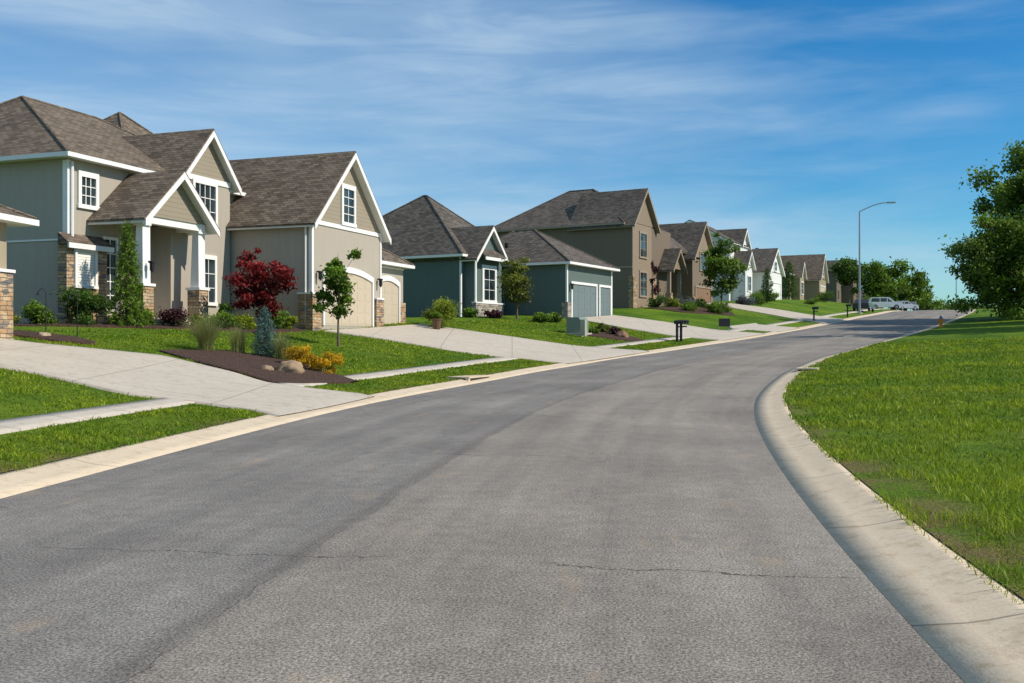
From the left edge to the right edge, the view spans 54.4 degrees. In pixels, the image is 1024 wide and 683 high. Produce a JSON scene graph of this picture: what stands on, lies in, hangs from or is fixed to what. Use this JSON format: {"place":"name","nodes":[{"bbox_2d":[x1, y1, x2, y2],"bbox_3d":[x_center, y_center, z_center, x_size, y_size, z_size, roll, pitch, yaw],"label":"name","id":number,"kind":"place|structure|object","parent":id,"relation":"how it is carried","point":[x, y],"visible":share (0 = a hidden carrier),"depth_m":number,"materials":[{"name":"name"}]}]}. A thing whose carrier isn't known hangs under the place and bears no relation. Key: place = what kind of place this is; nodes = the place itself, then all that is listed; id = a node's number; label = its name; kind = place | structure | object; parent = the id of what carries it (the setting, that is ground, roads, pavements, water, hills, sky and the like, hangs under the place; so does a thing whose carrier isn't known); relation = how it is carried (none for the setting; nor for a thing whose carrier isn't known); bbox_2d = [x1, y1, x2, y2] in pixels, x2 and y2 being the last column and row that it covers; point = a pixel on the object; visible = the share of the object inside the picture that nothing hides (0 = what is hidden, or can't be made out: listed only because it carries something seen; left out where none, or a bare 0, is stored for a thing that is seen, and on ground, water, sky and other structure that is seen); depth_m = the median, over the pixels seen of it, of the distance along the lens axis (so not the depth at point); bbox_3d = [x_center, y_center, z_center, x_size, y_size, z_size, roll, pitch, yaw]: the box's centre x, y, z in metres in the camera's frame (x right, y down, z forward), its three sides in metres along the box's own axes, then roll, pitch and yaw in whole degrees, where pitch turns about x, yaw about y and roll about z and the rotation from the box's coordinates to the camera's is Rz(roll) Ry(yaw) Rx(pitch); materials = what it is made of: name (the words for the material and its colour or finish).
{"place":"outdoors","nodes":[
{"label":"outdoors","id":0,"kind":"place"},
{"bbox_2d":[0,339,374,416],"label":"driveway","id":1,"kind":"structure","parent":0,"point":[142,374],"depth_m":22.81,"materials":[{"name":"concrete"}]},
{"bbox_2d":[0,308,884,433],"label":"sidewalk","id":2,"kind":"structure","parent":0,"point":[32,422],"depth_m":18.51,"materials":[{"name":"concrete"}]},
{"bbox_2d":[0,299,892,472],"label":"lawn","id":3,"kind":"structure","parent":0,"point":[711,321],"depth_m":34.35,"materials":[{"name":"green plant"}]},
{"bbox_2d":[0,272,12,338],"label":"stonework","id":4,"kind":"object","parent":3,"relation":"on","point":[6,305],"visible":0.62,"depth_m":26.01,"materials":[{"name":"beige stone"}]},
{"bbox_2d":[13,330,94,344],"bbox_3d":[-12.900,-0.070,27.997,2.600,0.532,1.594,0,0,0],"label":"mulch bed","id":5,"kind":"object","parent":3,"relation":"on","point":[52,337],"visible":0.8,"depth_m":27.55,"materials":[{"name":"brown wood"}]},
{"bbox_2d":[14,317,189,324],"bbox_3d":[-18.336,-0.340,42.642,15.200,1.080,12.150,0,0,20],"label":"foundation","id":6,"kind":"object","parent":3,"relation":"on","point":[101,319],"visible":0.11,"depth_m":36.17,"materials":[{"name":"concrete"}]},
{"bbox_2d":[13,323,306,332],"bbox_3d":[-13.554,-0.433,36.469,13.787,0.454,3.385,0,0,-38],"label":"mulch bed","id":7,"kind":"object","parent":3,"relation":"on","point":[158,326],"visible":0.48,"depth_m":35.24,"materials":[{"name":"brown soil"}]},
{"bbox_2d":[19,299,64,323],"bbox_3d":[-15.943,-0.951,33.664,1.370,1.004,1.208,0,0,0],"label":"boxwood shrub","id":8,"kind":"object","parent":7,"relation":"on","point":[32,309],"visible":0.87,"depth_m":33.42,"materials":[{"name":"green plant"}]},
{"bbox_2d":[49,283,113,325],"bbox_3d":[-14.954,-1.253,34.394,2.193,1.582,2.086,0,0,0],"label":"boxwood shrub","id":9,"kind":"object","parent":7,"relation":"on","point":[88,302],"visible":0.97,"depth_m":34.18,"materials":[{"name":"green plant"}]},
{"bbox_2d":[103,219,150,328],"bbox_3d":[-13.587,-2.166,35.188,1.718,4.333,1.766,0,0,0],"label":"weeping spruce tree","id":10,"kind":"object","parent":7,"relation":"on","point":[126,291],"visible":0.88,"depth_m":35.04,"materials":[{"name":"green plant"}]},
{"bbox_2d":[132,308,157,325],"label":"boxwood shrub","id":11,"kind":"object","parent":7,"relation":"on","point":[151,321],"visible":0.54,"depth_m":35.66,"materials":[{"name":"green plant"}]},
{"bbox_2d":[156,305,193,326],"bbox_3d":[-12.256,-0.868,36.392,1.389,0.898,1.517,0,0,26],"label":"barberry shrub","id":12,"kind":"object","parent":7,"relation":"on","point":[172,316],"visible":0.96,"depth_m":36.11,"materials":[{"name":"purple plant"}]},
{"bbox_2d":[202,309,238,328],"bbox_3d":[-11.118,-0.805,37.605,1.144,0.828,1.602,0,0,41],"label":"boxwood shrub","id":13,"kind":"object","parent":7,"relation":"on","point":[226,315],"visible":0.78,"depth_m":37.57,"materials":[{"name":"green plant"}]},
{"bbox_2d":[230,314,260,329],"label":"boxwood shrub","id":14,"kind":"object","parent":7,"relation":"on","point":[246,322],"visible":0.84,"depth_m":38.42,"materials":[{"name":"green plant"}]},
{"bbox_2d":[224,247,298,319],"bbox_3d":[-9.937,-2.066,39.308,3.029,3.365,3.127,0,0,0],"label":"red maple tree","id":15,"kind":"object","parent":7,"relation":"on","point":[254,284],"visible":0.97,"depth_m":39.00,"materials":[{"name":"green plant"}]},
{"bbox_2d":[258,308,289,328],"bbox_3d":[-9.597,-0.898,40.306,1.305,0.974,1.206,0,0,0],"label":"boxwood shrub","id":16,"kind":"object","parent":7,"relation":"on","point":[278,321],"visible":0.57,"depth_m":40.15,"materials":[{"name":"green plant"}]},
{"bbox_2d":[281,315,300,328],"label":"boxwood shrub","id":17,"kind":"object","parent":7,"relation":"on","point":[292,320],"visible":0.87,"depth_m":40.80,"materials":[{"name":"green plant"}]},
{"bbox_2d":[0,158,402,329],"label":"walls","id":18,"kind":"structure","parent":3,"relation":"on","point":[34,188],"depth_m":39.03,"materials":[{"name":"beige paint"}]},
{"bbox_2d":[0,96,413,265],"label":"roof","id":19,"kind":"structure","parent":18,"relation":"on","point":[289,190],"depth_m":41.62,"materials":[{"name":"brown"}]},
{"bbox_2d":[0,131,414,326],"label":"trim","id":20,"kind":"structure","parent":18,"relation":"attached to","point":[198,233],"depth_m":38.79,"materials":[{"name":"white paint"}]},
{"bbox_2d":[78,252,93,285],"bbox_3d":[-15.276,-2.597,35.664,0.017,1.190,0.830,0,0,20],"label":"blind","id":21,"kind":"object","parent":20,"relation":"attached to","point":[85,269],"visible":1,"depth_m":35.70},
{"bbox_2d":[78,177,352,308],"bbox_3d":[-12.135,-4.025,40.975,2.435,5.650,12.995,0,0,41],"label":"glass","id":22,"kind":"object","parent":20,"relation":"on","point":[210,194],"visible":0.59,"depth_m":41.69,"materials":[{"name":"grey glass"}]},
{"bbox_2d":[154,143,379,232],"bbox_3d":[-10.622,-6.630,42.127,4.150,4.140,13.760,0,0,20],"label":"gable siding","id":23,"kind":"object","parent":20,"relation":"on","point":[178,205],"visible":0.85,"depth_m":42.25,"materials":[{"name":"beige wood"}]},
{"bbox_2d":[58,244,405,330],"bbox_3d":[-9.904,-1.600,42.735,3.501,3.600,19.594,0,0,33],"label":"stonework","id":24,"kind":"object","parent":18,"relation":"attached to","point":[308,317],"visible":0.36,"depth_m":36.67,"materials":[{"name":"beige stone"}]},
{"bbox_2d":[120,262,397,326],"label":"garage door","id":25,"kind":"structure","parent":18,"relation":"attached to","point":[360,308],"depth_m":46.25,"materials":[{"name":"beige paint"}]},
{"bbox_2d":[148,261,382,286],"bbox_3d":[-10.114,-2.725,42.049,3.038,0.570,13.509,0,0,37],"label":"wall lantern","id":26,"kind":"object","parent":18,"relation":"attached to","point":[152,266],"visible":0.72,"depth_m":42.23,"materials":[{"name":"black metal"}]},
{"bbox_2d":[218,302,232,314],"bbox_3d":[-11.209,-1.044,38.896,0.658,1.010,0.616,0,0,0],"label":"flower pot","id":27,"kind":"object","parent":3,"relation":"on","point":[226,306],"visible":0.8,"depth_m":38.85,"materials":[{"name":"green plant"}]},
{"bbox_2d":[159,349,356,383],"bbox_3d":[-6.927,0.737,28.383,5.631,1.030,4.118,0,0,36],"label":"mulch bed","id":28,"kind":"object","parent":3,"relation":"on","point":[248,364],"visible":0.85,"depth_m":27.53,"materials":[{"name":"brown wood"}]},
{"bbox_2d":[177,311,237,350],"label":"ornamental grass","id":29,"kind":"object","parent":28,"relation":"on","point":[205,333],"depth_m":29.70,"materials":[{"name":"green plant"}]},
{"bbox_2d":[221,325,253,352],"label":"ornamental grass","id":30,"kind":"object","parent":28,"relation":"on","point":[237,345],"depth_m":30.50,"materials":[{"name":"plant"}]},
{"bbox_2d":[250,306,278,356],"bbox_3d":[-7.572,-0.283,30.610,1.014,1.698,1.022,0,0,0],"label":"blue spruce tree","id":31,"kind":"object","parent":28,"relation":"on","point":[264,329],"visible":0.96,"depth_m":30.51,"materials":[{"name":"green plant"}]},
{"bbox_2d":[266,331,299,359],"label":"ornamental grass","id":32,"kind":"object","parent":28,"relation":"on","point":[281,344],"depth_m":30.29,"materials":[{"name":"plant"}]},
{"bbox_2d":[275,360,304,373],"bbox_3d":[-6.175,0.801,27.582,0.822,0.578,0.632,0,0,0],"label":"boulder","id":33,"kind":"object","parent":28,"relation":"on","point":[292,366],"visible":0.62,"depth_m":27.36,"materials":[{"name":"stone"}]},
{"bbox_2d":[282,343,315,365],"bbox_3d":[-6.252,0.444,29.342,1.125,0.833,1.184,0,0,0],"label":"golden shrub","id":34,"kind":"object","parent":28,"relation":"on","point":[298,355],"visible":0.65,"depth_m":29.29,"materials":[{"name":"plant"}]},
{"bbox_2d":[306,350,345,373],"bbox_3d":[-5.438,0.610,29.080,1.179,0.800,1.193,0,0,0],"label":"golden shrub","id":35,"kind":"object","parent":28,"relation":"on","point":[317,362],"visible":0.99,"depth_m":28.86,"materials":[{"name":"yellow plant"}]},
{"bbox_2d":[309,248,361,346],"bbox_3d":[-6.494,-1.642,36.888,1.876,3.757,1.714,0,0,37],"label":"maple tree","id":36,"kind":"object","parent":3,"relation":"on","point":[336,281],"visible":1,"depth_m":36.81,"materials":[{"name":"green plant"}]},
{"bbox_2d":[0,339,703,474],"bbox_3d":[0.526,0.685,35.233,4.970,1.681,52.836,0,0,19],"label":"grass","id":37,"kind":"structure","parent":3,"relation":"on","point":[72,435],"depth_m":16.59,"materials":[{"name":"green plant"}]},
{"bbox_2d":[420,296,461,327],"bbox_3d":[-3.619,-1.497,50.869,1.943,1.748,2.596,0,0,-37],"label":"hydrangea shrub","id":38,"kind":"object","parent":3,"relation":"on","point":[445,309],"visible":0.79,"depth_m":50.46,"materials":[{"name":"green plant"}]},
{"bbox_2d":[460,306,477,317],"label":"garden shrub","id":39,"kind":"object","parent":3,"relation":"on","point":[468,312],"visible":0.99,"depth_m":61.08,"materials":[{"name":"green plant"}]},
{"bbox_2d":[481,309,503,317],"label":"garden shrub","id":40,"kind":"object","parent":3,"relation":"on","point":[493,313],"visible":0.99,"depth_m":61.27,"materials":[{"name":"purple plant"}]},
{"bbox_2d":[403,257,610,316],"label":"walls","id":41,"kind":"structure","parent":3,"relation":"on","point":[425,284],"depth_m":66.05,"materials":[{"name":"teal paint"}]},
{"bbox_2d":[382,195,618,268],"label":"roof","id":42,"kind":"structure","parent":41,"relation":"on","point":[418,226],"depth_m":67.77,"materials":[{"name":"grey"}]},
{"bbox_2d":[401,227,619,316],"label":"trim","id":43,"kind":"structure","parent":41,"relation":"attached to","point":[496,239],"depth_m":65.82,"materials":[{"name":"white paint"}]},
{"bbox_2d":[484,269,493,299],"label":"glass","id":44,"kind":"object","parent":43,"relation":"on","point":[486,285],"visible":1,"depth_m":65.49,"materials":[{"name":"glass"}]},
{"bbox_2d":[485,235,497,250],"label":"gable siding","id":45,"kind":"object","parent":43,"relation":"attached to","point":[491,245],"visible":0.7,"depth_m":65.86,"materials":[{"name":"teal paint"}]},
{"bbox_2d":[573,284,609,316],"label":"garage door","id":46,"kind":"structure","parent":41,"relation":"attached to","point":[584,300],"depth_m":68.94,"materials":[{"name":"paint"}]},
{"bbox_2d":[496,256,533,318],"bbox_3d":[0.177,-3.377,61.910,2.449,4.042,2.924,0,0,0],"label":"young tree","id":47,"kind":"object","parent":3,"relation":"on","point":[514,282],"visible":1,"depth_m":61.68,"materials":[{"name":"green plant"}]},
{"bbox_2d":[472,302,571,317],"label":"stonework","id":48,"kind":"object","parent":3,"relation":"on","point":[566,309],"visible":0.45,"depth_m":65.93,"materials":[{"name":"grey stone"}]},
{"bbox_2d":[532,311,552,322],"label":"garden shrub","id":49,"kind":"object","parent":3,"relation":"on","point":[539,317],"visible":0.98,"depth_m":60.82,"materials":[{"name":"green plant"}]},
{"bbox_2d":[546,312,562,322],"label":"garden shrub","id":50,"kind":"object","parent":3,"relation":"on","point":[557,318],"visible":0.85,"depth_m":61.99,"materials":[{"name":"green plant"}]},
{"bbox_2d":[566,317,591,335],"bbox_3d":[3.761,-0.783,56.005,1.600,1.150,1.750,0,0,30],"label":"utility box","id":51,"kind":"object","parent":3,"relation":"on","point":[577,326],"visible":0.94,"depth_m":55.80,"materials":[{"name":"metal"}]},
{"bbox_2d":[497,227,712,307],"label":"walls","id":52,"kind":"structure","parent":3,"relation":"on","point":[612,246],"depth_m":87.06,"materials":[{"name":"brown paint"}]},
{"bbox_2d":[494,188,706,270],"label":"roof","id":53,"kind":"structure","parent":52,"relation":"on","point":[582,207],"depth_m":89.88,"materials":[{"name":"grey"}]},
{"bbox_2d":[496,190,713,302],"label":"trim","id":54,"kind":"structure","parent":52,"relation":"attached to","point":[657,229],"depth_m":89.16,"materials":[{"name":"beige paint"}]},
{"bbox_2d":[641,234,705,295],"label":"glass","id":55,"kind":"object","parent":54,"relation":"on","point":[643,275],"visible":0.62,"depth_m":87.06,"materials":[{"name":"glass"}]},
{"bbox_2d":[632,199,709,307],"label":"gable siding","id":56,"kind":"object","parent":52,"relation":"on","point":[644,223],"visible":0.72,"depth_m":87.49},
{"bbox_2d":[696,287,710,302],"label":"garage door","id":57,"kind":"structure","parent":52,"relation":"attached to","point":[702,292],"depth_m":100.77,"materials":[{"name":"brown paint"}]},
{"bbox_2d":[587,331,642,340],"bbox_3d":[5.600,-0.354,57.700,4.000,0.904,3.776,0,0,0],"label":"mulch bed","id":58,"kind":"object","parent":3,"relation":"on","point":[609,335],"visible":0.53,"depth_m":56.53,"materials":[{"name":"brown soil"}]},
{"bbox_2d":[595,323,608,331],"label":"garden shrub","id":59,"kind":"object","parent":58,"relation":"on","point":[602,327],"visible":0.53,"depth_m":58.20,"materials":[{"name":"green plant"}]},
{"bbox_2d":[650,261,660,294],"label":"purple plum tree","id":60,"kind":"object","parent":3,"relation":"on","point":[656,288],"visible":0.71,"depth_m":88.89,"materials":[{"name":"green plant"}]},
{"bbox_2d":[629,276,695,307],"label":"stonework","id":61,"kind":"object","parent":3,"relation":"on","point":[632,291],"visible":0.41,"depth_m":85.25,"materials":[{"name":"brown stone"}]},
{"bbox_2d":[645,306,734,315],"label":"mulch bed","id":62,"kind":"object","parent":3,"relation":"on","point":[700,310],"visible":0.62,"depth_m":84.38,"materials":[{"name":"brown soil"}]},
{"bbox_2d":[645,294,668,306],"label":"garden shrub","id":63,"kind":"object","parent":62,"relation":"on","point":[660,299],"visible":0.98,"depth_m":85.70,"materials":[{"name":"green plant"}]},
{"bbox_2d":[662,297,680,306],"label":"garden shrub","id":64,"kind":"object","parent":62,"relation":"on","point":[673,302],"visible":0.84,"depth_m":86.89,"materials":[{"name":"green plant"}]},
{"bbox_2d":[678,301,700,311],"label":"garden shrub","id":65,"kind":"object","parent":62,"relation":"on","point":[689,306],"visible":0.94,"depth_m":83.92,"materials":[{"name":"green plant"}]},
{"bbox_2d":[703,302,725,313],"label":"garden shrub","id":66,"kind":"object","parent":62,"relation":"on","point":[715,308],"visible":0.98,"depth_m":84.64,"materials":[{"name":"green plant"}]},
{"bbox_2d":[714,298,733,311],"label":"garden shrub","id":67,"kind":"object","parent":62,"relation":"on","point":[726,307],"visible":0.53,"depth_m":87.16,"materials":[{"name":"green plant"}]},
{"bbox_2d":[695,231,750,304],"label":"street tree","id":68,"kind":"object","parent":3,"relation":"on","point":[725,266],"visible":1,"depth_m":91.36,"materials":[{"name":"green plant"}]},
{"bbox_2d":[719,318,729,330],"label":"yard sign","id":69,"kind":"object","parent":3,"relation":"on","point":[724,322],"visible":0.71,"depth_m":68.89,"materials":[{"name":"metal"}]},
{"bbox_2d":[735,295,756,304],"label":"garden shrub","id":70,"kind":"object","parent":3,"relation":"on","point":[744,300],"visible":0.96,"depth_m":102.15,"materials":[{"name":"green plant"}]},
{"bbox_2d":[713,242,781,300],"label":"walls","id":71,"kind":"structure","parent":3,"relation":"on","point":[757,281],"depth_m":119.11,"materials":[{"name":"white paint"}]},
{"bbox_2d":[685,220,777,272],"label":"roof","id":72,"kind":"structure","parent":71,"relation":"on","point":[764,259],"depth_m":124.39,"materials":[{"name":"grey"}]},
{"bbox_2d":[686,220,784,299],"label":"trim","id":73,"kind":"structure","parent":71,"relation":"attached to","point":[752,257],"depth_m":124.34,"materials":[{"name":"white paint"}]},
{"bbox_2d":[710,233,781,273],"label":"gable siding","id":74,"kind":"object","parent":73,"relation":"attached to","point":[715,239],"visible":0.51,"depth_m":124.49,"materials":[{"name":"white paint"}]},
{"bbox_2d":[749,292,765,304],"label":"garden shrub","id":75,"kind":"object","parent":3,"relation":"on","point":[760,299],"visible":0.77,"depth_m":104.35,"materials":[{"name":"green plant"}]},
{"bbox_2d":[759,268,774,302],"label":"arborvitae tree","id":76,"kind":"object","parent":3,"relation":"on","point":[766,293],"visible":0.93,"depth_m":112.62,"materials":[{"name":"green plant"}]},
{"bbox_2d":[782,261,799,299],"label":"arborvitae tree","id":77,"kind":"object","parent":3,"relation":"on","point":[788,292],"visible":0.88,"depth_m":139.33,"materials":[{"name":"green plant"}]},
{"bbox_2d":[782,275,825,299],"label":"walls","id":78,"kind":"structure","parent":3,"relation":"on","point":[811,289],"depth_m":150.24,"materials":[{"name":"paint"}]},
{"bbox_2d":[755,248,824,279],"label":"roof","id":79,"kind":"structure","parent":78,"relation":"on","point":[814,264],"depth_m":151.59,"materials":[{"name":"brown"}]},
{"bbox_2d":[786,255,828,299],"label":"trim","id":80,"kind":"structure","parent":78,"relation":"attached to","point":[826,273],"depth_m":150.47,"materials":[{"name":"white paint"}]},
{"bbox_2d":[814,290,836,301],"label":"garden shrub","id":81,"kind":"object","parent":3,"relation":"on","point":[827,295],"visible":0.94,"depth_m":141.77,"materials":[{"name":"green plant"}]},
{"bbox_2d":[827,256,868,303],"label":"street tree","id":82,"kind":"object","parent":3,"relation":"on","point":[846,270],"visible":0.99,"depth_m":157.07,"materials":[{"name":"green plant"}]},
{"bbox_2d":[852,299,874,311],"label":"parked car","id":83,"kind":"object","parent":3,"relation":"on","point":[867,304],"visible":0.86,"depth_m":115.89,"materials":[{"name":"paint"}]},
{"bbox_2d":[857,202,895,315],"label":"street lamp","id":84,"kind":"object","parent":3,"relation":"on","point":[859,299],"visible":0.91,"depth_m":109.92,"materials":[{"name":"metal"}]},
{"bbox_2d":[856,256,1017,309],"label":"distant trees","id":85,"kind":"object","parent":3,"relation":"on","point":[882,282],"visible":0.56,"depth_m":197.10,"materials":[{"name":"green plant"}]},
{"bbox_2d":[0,310,969,682],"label":"road","id":86,"kind":"structure","parent":0,"point":[648,518],"depth_m":7.39,"materials":[{"name":"grey asphalt"}]},
{"bbox_2d":[0,310,903,498],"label":"kerb","id":87,"kind":"structure","parent":86,"relation":"on","point":[13,482],"depth_m":15.44,"materials":[{"name":"concrete"}]},
{"bbox_2d":[447,375,490,380],"bbox_3d":[-1.390,1.218,32.400,0.760,0.200,2.000,0,0,19],"label":"storm drain","id":88,"kind":"object","parent":87,"relation":"on","point":[471,377],"visible":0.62,"depth_m":31.80,"materials":[{"name":"concrete"}]},
{"bbox_2d":[869,297,902,309],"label":"parked suv","id":89,"kind":"object","parent":86,"relation":"on","point":[877,302],"visible":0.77,"depth_m":139.18,"materials":[{"name":"paint"}]},
{"bbox_2d":[754,309,1023,682],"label":"kerb","id":90,"kind":"structure","parent":86,"relation":"on","point":[966,623],"depth_m":6.95,"materials":[{"name":"concrete"}]},
{"bbox_2d":[888,301,918,310],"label":"parked car","id":91,"kind":"object","parent":86,"relation":"on","point":[907,305],"visible":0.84,"depth_m":147.40,"materials":[{"name":"paint"}]},
{"bbox_2d":[324,324,648,363],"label":"driveway","id":92,"kind":"structure","parent":0,"point":[462,340],"depth_m":45.46,"materials":[{"name":"concrete"}]},
{"bbox_2d":[429,311,441,329],"bbox_3d":[-3.789,-1.058,49.600,0.716,0.968,0.576,0,0,0],"label":"flower pot","id":93,"kind":"object","parent":92,"relation":"on","point":[436,323],"visible":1,"depth_m":49.45,"materials":[{"name":"brown ceramic"}]},
{"bbox_2d":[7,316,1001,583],"bbox_3d":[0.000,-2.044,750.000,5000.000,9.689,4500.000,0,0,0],"label":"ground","id":94,"kind":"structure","parent":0,"point":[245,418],"depth_m":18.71,"materials":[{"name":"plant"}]},
{"bbox_2d":[0,222,6,268],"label":"walls","id":95,"kind":"structure","parent":94,"relation":"on","point":[3,245],"depth_m":26.08,"materials":[{"name":"beige paint"}]},
{"bbox_2d":[0,204,36,219],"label":"roof","id":96,"kind":"structure","parent":95,"relation":"on","point":[7,210],"depth_m":26.22,"materials":[{"name":"brown"}]},
{"bbox_2d":[0,213,38,272],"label":"trim","id":97,"kind":"structure","parent":95,"relation":"attached to","point":[13,221],"depth_m":26.02,"materials":[{"name":"white paint"}]},
{"bbox_2d":[826,271,855,303],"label":"walls","id":98,"kind":"structure","parent":94,"relation":"on","point":[832,286],"depth_m":172.82,"materials":[{"name":"paint"}]},
{"bbox_2d":[0,0,1023,310],"label":"sky","id":99,"kind":"structure","parent":0,"point":[781,121],"materials":[{"name":"blue"}]},
{"bbox_2d":[584,315,763,340],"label":"driveway","id":100,"kind":"structure","parent":0,"point":[654,326],"depth_m":66.38,"materials":[{"name":"concrete"}]},
{"bbox_2d":[728,323,796,331],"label":"driveway","id":101,"kind":"structure","parent":0,"point":[759,327],"depth_m":74.85,"materials":[{"name":"concrete"}]},
{"bbox_2d":[707,303,843,323],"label":"driveway","id":102,"kind":"structure","parent":0,"point":[791,315],"depth_m":94.48,"materials":[{"name":"concrete"}]},
{"bbox_2d":[782,309,1023,604],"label":"lawn","id":103,"kind":"structure","parent":0,"point":[981,324],"depth_m":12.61,"materials":[{"name":"green plant"}]},
{"bbox_2d":[938,204,1023,320],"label":"ash tree","id":104,"kind":"object","parent":103,"relation":"on","point":[991,274],"visible":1,"depth_m":78.35,"materials":[{"name":"green plant"}]},
{"bbox_2d":[959,136,1023,231],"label":"oak tree","id":105,"kind":"object","parent":103,"relation":"on","point":[1008,193],"visible":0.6,"depth_m":84.12,"materials":[{"name":"green plant"}]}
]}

